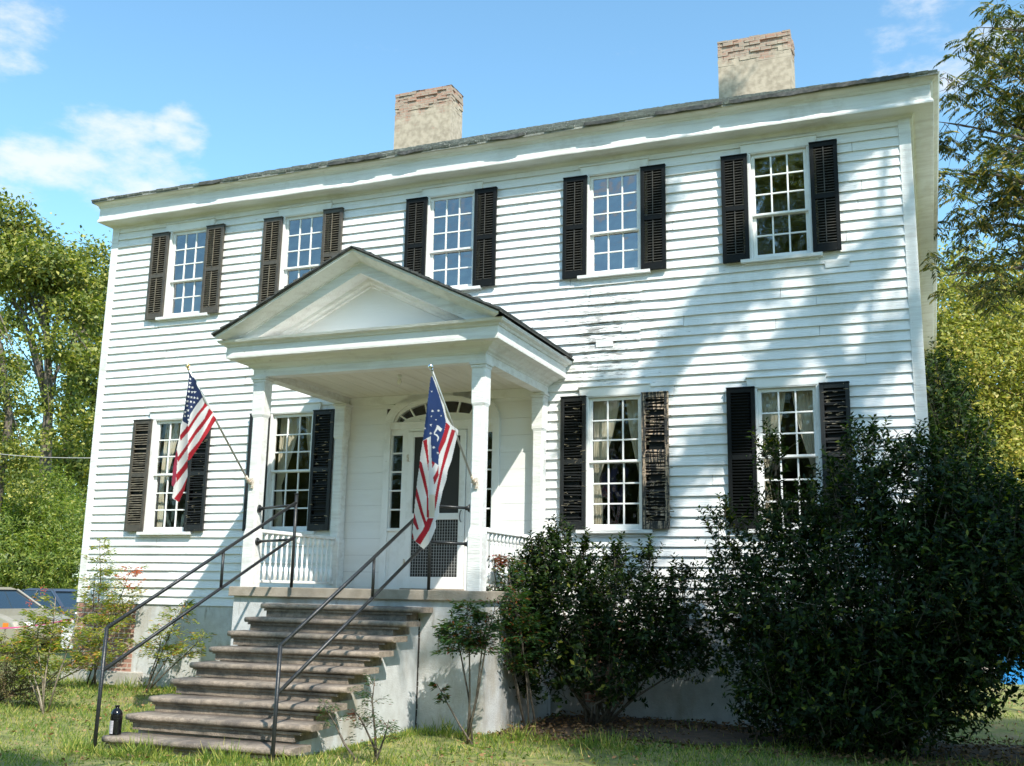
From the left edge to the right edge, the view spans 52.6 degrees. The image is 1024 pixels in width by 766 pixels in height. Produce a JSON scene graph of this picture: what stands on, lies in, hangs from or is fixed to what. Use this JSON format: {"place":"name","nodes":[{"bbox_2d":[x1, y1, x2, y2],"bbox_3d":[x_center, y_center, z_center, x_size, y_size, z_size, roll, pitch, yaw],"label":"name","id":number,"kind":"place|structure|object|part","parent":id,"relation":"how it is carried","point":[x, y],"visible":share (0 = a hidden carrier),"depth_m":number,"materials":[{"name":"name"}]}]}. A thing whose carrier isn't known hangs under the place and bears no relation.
{"place":"outdoors","nodes":[
{"label":"outdoors","id":0,"kind":"place"},
{"bbox_2d":[1,454,70,457],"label":"power line","id":1,"kind":"object","parent":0,"point":[36,456],"visible":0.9,"depth_m":29.37,"materials":[{"name":"grey metal"}]},
{"bbox_2d":[0,585,1023,765],"bbox_3d":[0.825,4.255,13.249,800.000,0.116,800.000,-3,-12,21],"label":"ground","id":2,"kind":"structure","parent":0,"point":[1002,732],"depth_m":10.41,"materials":[{"name":"green plant"}]},
{"bbox_2d":[0,587,69,650],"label":"parked car","id":3,"kind":"object","parent":2,"relation":"on","point":[13,602],"visible":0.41,"depth_m":23.53,"materials":[{"name":"beige paint"}]},
{"bbox_3d":[-12.509,5.037,24.243,2.650,0.440,1.600,-4,-13,25],"label":"window glass","id":4,"kind":"part","parent":3,"relation":"part of","materials":[{"name":"blue glass"}]},
{"bbox_2d":[0,302,73,515],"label":"broadleaf tree","id":5,"kind":"object","parent":2,"relation":"on","point":[8,381],"visible":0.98,"depth_m":34.02,"materials":[{"name":"green plant"}]},
{"bbox_2d":[0,489,78,589],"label":"leafy thicket","id":6,"kind":"object","parent":2,"relation":"on","point":[9,544],"visible":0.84,"depth_m":32.48,"materials":[{"name":"green plant"}]},
{"bbox_2d":[0,629,79,707],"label":"dry shrub","id":7,"kind":"object","parent":2,"relation":"on","point":[6,693],"visible":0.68,"depth_m":12.95,"materials":[{"name":"green plant"}]},
{"bbox_2d":[0,488,86,588],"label":"leafy thicket","id":8,"kind":"object","parent":2,"relation":"on","point":[74,547],"visible":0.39,"depth_m":33.22,"materials":[{"name":"green plant"}]},
{"bbox_2d":[0,457,86,587],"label":"leafy thicket","id":9,"kind":"object","parent":2,"relation":"on","point":[53,476],"visible":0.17,"depth_m":36.58,"materials":[{"name":"green plant"}]},
{"bbox_2d":[0,404,92,551],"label":"broadleaf tree","id":10,"kind":"object","parent":2,"relation":"on","point":[83,495],"visible":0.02,"depth_m":55.66,"materials":[{"name":"green plant"}]},
{"bbox_2d":[0,585,97,713],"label":"nandina shrub","id":11,"kind":"object","parent":2,"relation":"on","point":[28,646],"visible":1,"depth_m":12.53,"materials":[{"name":"green plant"}]},
{"bbox_2d":[21,588,77,618],"bbox_3d":[-12.526,6.286,28.036,4.650,1.439,1.780,-5,-13,29],"label":"parked car","id":12,"kind":"object","parent":2,"relation":"on","point":[64,601],"visible":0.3,"depth_m":27.22,"materials":[{"name":"grey paint"}]},
{"bbox_3d":[-12.293,5.823,27.996,2.650,0.440,1.600,-5,-13,29],"label":"window glass","id":13,"kind":"part","parent":12,"relation":"part of","materials":[{"name":"blue glass"}]},
{"bbox_2d":[0,187,108,500],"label":"broadleaf tree","id":14,"kind":"object","parent":2,"relation":"on","point":[51,282],"visible":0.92,"depth_m":39.06,"materials":[{"name":"green plant"}]},
{"bbox_2d":[26,225,111,576],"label":"broadleaf tree","id":15,"kind":"object","parent":2,"relation":"on","point":[75,461],"visible":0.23,"depth_m":45.78,"materials":[{"name":"green plant"}]},
{"bbox_2d":[40,616,145,685],"bbox_3d":[-6.184,3.979,15.117,2.053,1.162,0.727,-3,-12,21],"label":"nandina shrub","id":16,"kind":"object","parent":2,"relation":"on","point":[79,656],"visible":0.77,"depth_m":15.04,"materials":[{"name":"green plant"}]},
{"bbox_2d":[70,537,147,686],"bbox_3d":[-6.115,3.497,15.703,1.339,2.326,0.895,-3,-12,21],"label":"nandina shrub","id":17,"kind":"object","parent":2,"relation":"on","point":[103,618],"visible":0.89,"depth_m":15.75,"materials":[{"name":"green plant"}]},
{"bbox_2d":[135,599,217,692],"bbox_3d":[-4.868,3.860,15.070,1.302,1.418,0.760,-3,-12,21],"label":"nandina shrub","id":18,"kind":"object","parent":2,"relation":"on","point":[173,648],"visible":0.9,"depth_m":15.09,"materials":[{"name":"green plant"}]},
{"bbox_2d":[92,493,298,753],"bbox_3d":[-3.412,2.565,11.382,0.709,2.926,2.968,-3,-12,21],"label":"iron hand rail","id":19,"kind":"object","parent":2,"relation":"on","point":[260,508],"visible":1,"depth_m":11.15,"materials":[{"name":"black paint"}]},
{"bbox_2d":[101,603,432,760],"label":"entrance steps","id":20,"kind":"structure","parent":2,"relation":"on","point":[229,696],"depth_m":10.62,"materials":[{"name":"stone"}]},
{"bbox_2d":[109,705,122,734],"bbox_3d":[-3.808,3.240,9.978,0.114,0.266,0.114,-3,-12,21],"label":"black bottle","id":21,"kind":"object","parent":20,"relation":"on","point":[115,725],"visible":1,"depth_m":9.93,"materials":[{"name":"glass"}]},
{"bbox_2d":[316,670,404,764],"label":"nandina shrub","id":22,"kind":"object","parent":2,"relation":"on","point":[375,743],"visible":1,"depth_m":9.41,"materials":[{"name":"green plant"}]},
{"bbox_2d":[270,504,469,761],"bbox_3d":[-1.440,2.467,10.635,0.385,2.896,3.017,-6,-13,32],"label":"iron hand rail","id":23,"kind":"object","parent":2,"relation":"on","point":[278,689],"visible":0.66,"depth_m":10.24,"materials":[{"name":"black paint"}]},
{"bbox_2d":[428,591,515,744],"bbox_3d":[-0.416,2.999,10.884,1.006,1.624,0.696,-3,-12,21],"label":"nandina shrub","id":24,"kind":"object","parent":2,"relation":"on","point":[471,641],"visible":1,"depth_m":10.89,"materials":[{"name":"green plant"}]},
{"bbox_2d":[41,681,922,765],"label":"lawn weeds","id":25,"kind":"object","parent":2,"relation":"on","point":[437,748],"visible":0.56,"depth_m":10.11,"materials":[{"name":"green plant"}]},
{"bbox_2d":[61,29,944,742],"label":"house","id":26,"kind":"structure","parent":2,"relation":"on","point":[695,279],"depth_m":14.57,"materials":[{"name":"white paint"}]},
{"bbox_2d":[0,618,72,628],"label":"barrier tape","id":27,"kind":"object","parent":26,"relation":"attached to","point":[24,626],"visible":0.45,"depth_m":17.48,"materials":[{"name":"pink"}]},
{"bbox_2d":[61,619,74,648],"bbox_3d":[-7.213,4.084,16.881,0.295,0.460,0.020,-3,-12,21],"label":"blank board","id":28,"kind":"object","parent":26,"relation":"attached to","point":[70,634],"visible":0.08,"depth_m":16.87,"materials":[{"name":"white"}]},
{"bbox_2d":[136,409,195,536],"bbox_3d":[-5.368,1.418,16.352,1.028,1.993,0.185,-3,-12,21],"label":"window","id":29,"kind":"structure","parent":26,"relation":"in","point":[170,417],"depth_m":16.43,"materials":[{"name":"white paint"}]},
{"bbox_2d":[157,423,180,526],"bbox_3d":[-5.484,1.484,16.565,0.310,1.683,0.038,-3,-12,21],"label":"curtain","id":30,"kind":"object","parent":26,"relation":"hanging from","point":[174,435],"visible":0.91,"depth_m":16.62,"materials":[{"name":"beige fabric"}]},
{"bbox_2d":[155,217,215,321],"bbox_3d":[-5.308,-1.842,17.005,1.028,1.685,0.185,-3,-12,21],"label":"window","id":31,"kind":"structure","parent":26,"relation":"in","point":[197,226],"depth_m":17.05,"materials":[{"name":"white paint"}]},
{"bbox_2d":[274,417,299,526],"bbox_3d":[-3.408,1.359,15.747,0.360,1.683,0.037,-3,-12,21],"label":"curtain","id":32,"kind":"object","parent":26,"relation":"hanging from","point":[293,425],"visible":0.84,"depth_m":15.82,"materials":[{"name":"beige fabric"}]},
{"bbox_2d":[263,402,321,535],"bbox_3d":[-3.315,1.294,15.544,1.028,1.993,0.185,-3,-12,21],"label":"window","id":33,"kind":"structure","parent":26,"relation":"in","point":[305,409],"depth_m":15.62,"materials":[{"name":"white paint"}]},
{"bbox_2d":[274,201,332,290],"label":"window","id":34,"kind":"structure","parent":26,"relation":"in","point":[314,210],"depth_m":16.30,"materials":[{"name":"white paint"}]},
{"bbox_2d":[306,417,311,459],"bbox_3d":[-3.048,1.337,15.604,0.240,1.683,0.038,-3,-12,21],"label":"curtain","id":35,"kind":"object","parent":26,"relation":"hanging from","point":[308,423],"visible":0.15,"depth_m":15.75,"materials":[{"name":"beige fabric"}]},
{"bbox_2d":[211,246,573,733],"bbox_3d":[-1.525,1.493,13.278,4.002,5.940,2.723,-3,-12,21],"label":"porch","id":36,"kind":"object","parent":26,"relation":"attached to","point":[345,331],"visible":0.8,"depth_m":12.82,"materials":[{"name":"white wood"}]},
{"bbox_2d":[172,363,253,501],"bbox_3d":[-3.595,0.679,12.653,0.237,1.636,1.279,-3,-12,21],"label":"striped flag","id":37,"kind":"object","parent":36,"relation":"attached to","point":[199,419],"visible":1,"depth_m":12.18,"materials":[{"name":"multicoloured fabric"}]},
{"bbox_2d":[397,375,401,384],"bbox_3d":[-1.474,-0.040,13.591,0.064,0.130,0.064,-3,-12,21],"label":"ceiling bulb","id":38,"kind":"object","parent":36,"relation":"attached to","point":[399,381],"visible":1,"depth_m":13.57,"materials":[{"name":"white paint"}]},
{"bbox_2d":[412,364,477,548],"bbox_3d":[-0.702,0.867,11.414,0.193,1.958,1.324,-3,-12,21],"label":"starred flag","id":39,"kind":"object","parent":36,"relation":"attached to","point":[440,436],"visible":1,"depth_m":10.94,"materials":[{"name":"multicoloured fabric"}]},
{"bbox_2d":[403,430,466,588],"bbox_3d":[-1.088,1.754,14.475,0.920,2.195,0.085,-3,-12,21],"label":"screen door","id":40,"kind":"structure","parent":26,"relation":"in","point":[447,560],"depth_m":14.41,"materials":[{"name":"white paint"}]},
{"bbox_2d":[378,391,499,590],"bbox_3d":[-1.008,1.458,14.567,1.800,2.846,0.115,-3,-12,21],"label":"doorway","id":41,"kind":"structure","parent":26,"relation":"in","point":[391,559],"depth_m":14.65,"materials":[{"name":"white paint"}]},
{"bbox_2d":[420,180,483,292],"bbox_3d":[-0.887,-2.110,15.264,1.028,1.685,0.185,-3,-12,21],"label":"window","id":42,"kind":"structure","parent":26,"relation":"in","point":[465,189],"depth_m":15.32,"materials":[{"name":"white paint"}]},
{"bbox_2d":[594,401,619,523],"bbox_3d":[1.269,1.076,13.905,0.360,1.683,0.034,-3,-12,21],"label":"curtain","id":43,"kind":"object","parent":26,"relation":"hanging from","point":[600,430],"visible":0.9,"depth_m":13.98,"materials":[{"name":"beige fabric"}]},
{"bbox_2d":[577,157,650,281],"bbox_3d":[1.422,-2.249,14.354,1.028,1.685,0.185,-3,-12,21],"label":"window","id":44,"kind":"structure","parent":26,"relation":"in","point":[629,167],"depth_m":14.38,"materials":[{"name":"white paint"}]},
{"bbox_2d":[576,383,652,535],"bbox_3d":[1.362,1.011,13.702,1.028,1.993,0.185,-3,-12,21],"label":"window","id":45,"kind":"structure","parent":26,"relation":"in","point":[617,392],"depth_m":13.73,"materials":[{"name":"white paint"}]},
{"bbox_2d":[626,400,638,523],"bbox_3d":[1.629,1.054,13.762,0.240,1.683,0.032,-3,-12,21],"label":"curtain","id":46,"kind":"object","parent":26,"relation":"hanging from","point":[632,408],"visible":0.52,"depth_m":13.87,"materials":[{"name":"beige fabric"}]},
{"bbox_2d":[762,392,784,521],"bbox_3d":[3.322,0.952,13.095,0.310,1.683,0.038,-3,-12,21],"label":"curtain","id":47,"kind":"object","parent":26,"relation":"hanging from","point":[769,402],"visible":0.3,"depth_m":13.21,"materials":[{"name":"beige fabric"}]},
{"bbox_2d":[739,133,822,265],"bbox_3d":[3.498,-2.375,13.537,1.028,1.685,0.185,-3,-12,21],"label":"window","id":48,"kind":"structure","parent":26,"relation":"in","point":[786,146],"depth_m":13.55,"materials":[{"name":"white paint"}]},
{"bbox_2d":[745,372,828,534],"bbox_3d":[3.438,0.886,12.884,1.028,1.993,0.185,-3,-12,21],"label":"window","id":49,"kind":"structure","parent":26,"relation":"in","point":[809,381],"depth_m":12.96,"materials":[{"name":"white paint"}]},
{"bbox_2d":[792,391,815,516],"bbox_3d":[3.678,0.930,12.956,0.300,1.683,0.036,-3,-12,21],"label":"curtain","id":50,"kind":"object","parent":26,"relation":"hanging from","point":[805,403],"visible":0.45,"depth_m":13.04,"materials":[{"name":"beige fabric"}]},
{"bbox_2d":[0,685,1023,765],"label":"fallen leaves","id":51,"kind":"object","parent":2,"relation":"on","point":[81,758],"visible":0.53,"depth_m":10.50,"materials":[{"name":"brown plant"}]},
{"bbox_2d":[486,554,550,729],"bbox_3d":[0.000,3.009,12.058,0.936,2.070,0.768,-3,-12,21],"label":"nandina shrub","id":52,"kind":"object","parent":2,"relation":"on","point":[512,623],"visible":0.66,"depth_m":11.98,"materials":[{"name":"green plant"}]},
{"bbox_2d":[488,710,1023,765],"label":"leaf litter","id":53,"kind":"object","parent":2,"relation":"on","point":[940,762],"visible":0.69,"depth_m":10.89,"materials":[{"name":"brown plant"}]},
{"bbox_2d":[486,514,718,727],"bbox_3d":[0.952,2.842,12.394,2.973,2.568,1.493,-3,-12,21],"label":"holly bush","id":54,"kind":"object","parent":53,"relation":"on","point":[633,643],"visible":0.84,"depth_m":12.16,"materials":[{"name":"green plant"}]},
{"bbox_2d":[689,411,1023,764],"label":"evergreen bush","id":55,"kind":"object","parent":53,"relation":"on","point":[936,665],"visible":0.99,"depth_m":10.36,"materials":[{"name":"green plant"}]},
{"bbox_2d":[919,0,1023,323],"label":"pecan tree","id":56,"kind":"object","parent":2,"relation":"on","point":[1002,205],"visible":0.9,"depth_m":17.41,"materials":[{"name":"green plant"}]},
{"bbox_2d":[924,227,1023,506],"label":"yellow tree","id":57,"kind":"object","parent":2,"relation":"on","point":[987,337],"visible":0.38,"depth_m":26.16,"materials":[{"name":"green plant"}]},
{"bbox_2d":[924,337,1023,596],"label":"laurel bush","id":58,"kind":"object","parent":2,"relation":"on","point":[940,411],"visible":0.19,"depth_m":15.10,"materials":[{"name":"green plant"}]},
{"bbox_2d":[933,274,1023,621],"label":"yellow tree","id":59,"kind":"object","parent":2,"relation":"on","point":[997,371],"visible":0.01,"depth_m":33.48,"materials":[{"name":"green plant"}]},
{"bbox_2d":[996,627,1023,684],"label":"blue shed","id":60,"kind":"structure","parent":2,"relation":"on","point":[1019,681],"depth_m":19.41,"materials":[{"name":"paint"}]},
{"bbox_2d":[0,0,1023,584],"label":"sky","id":61,"kind":"structure","parent":0,"point":[99,99],"materials":[{"name":"blue"}]}
]}

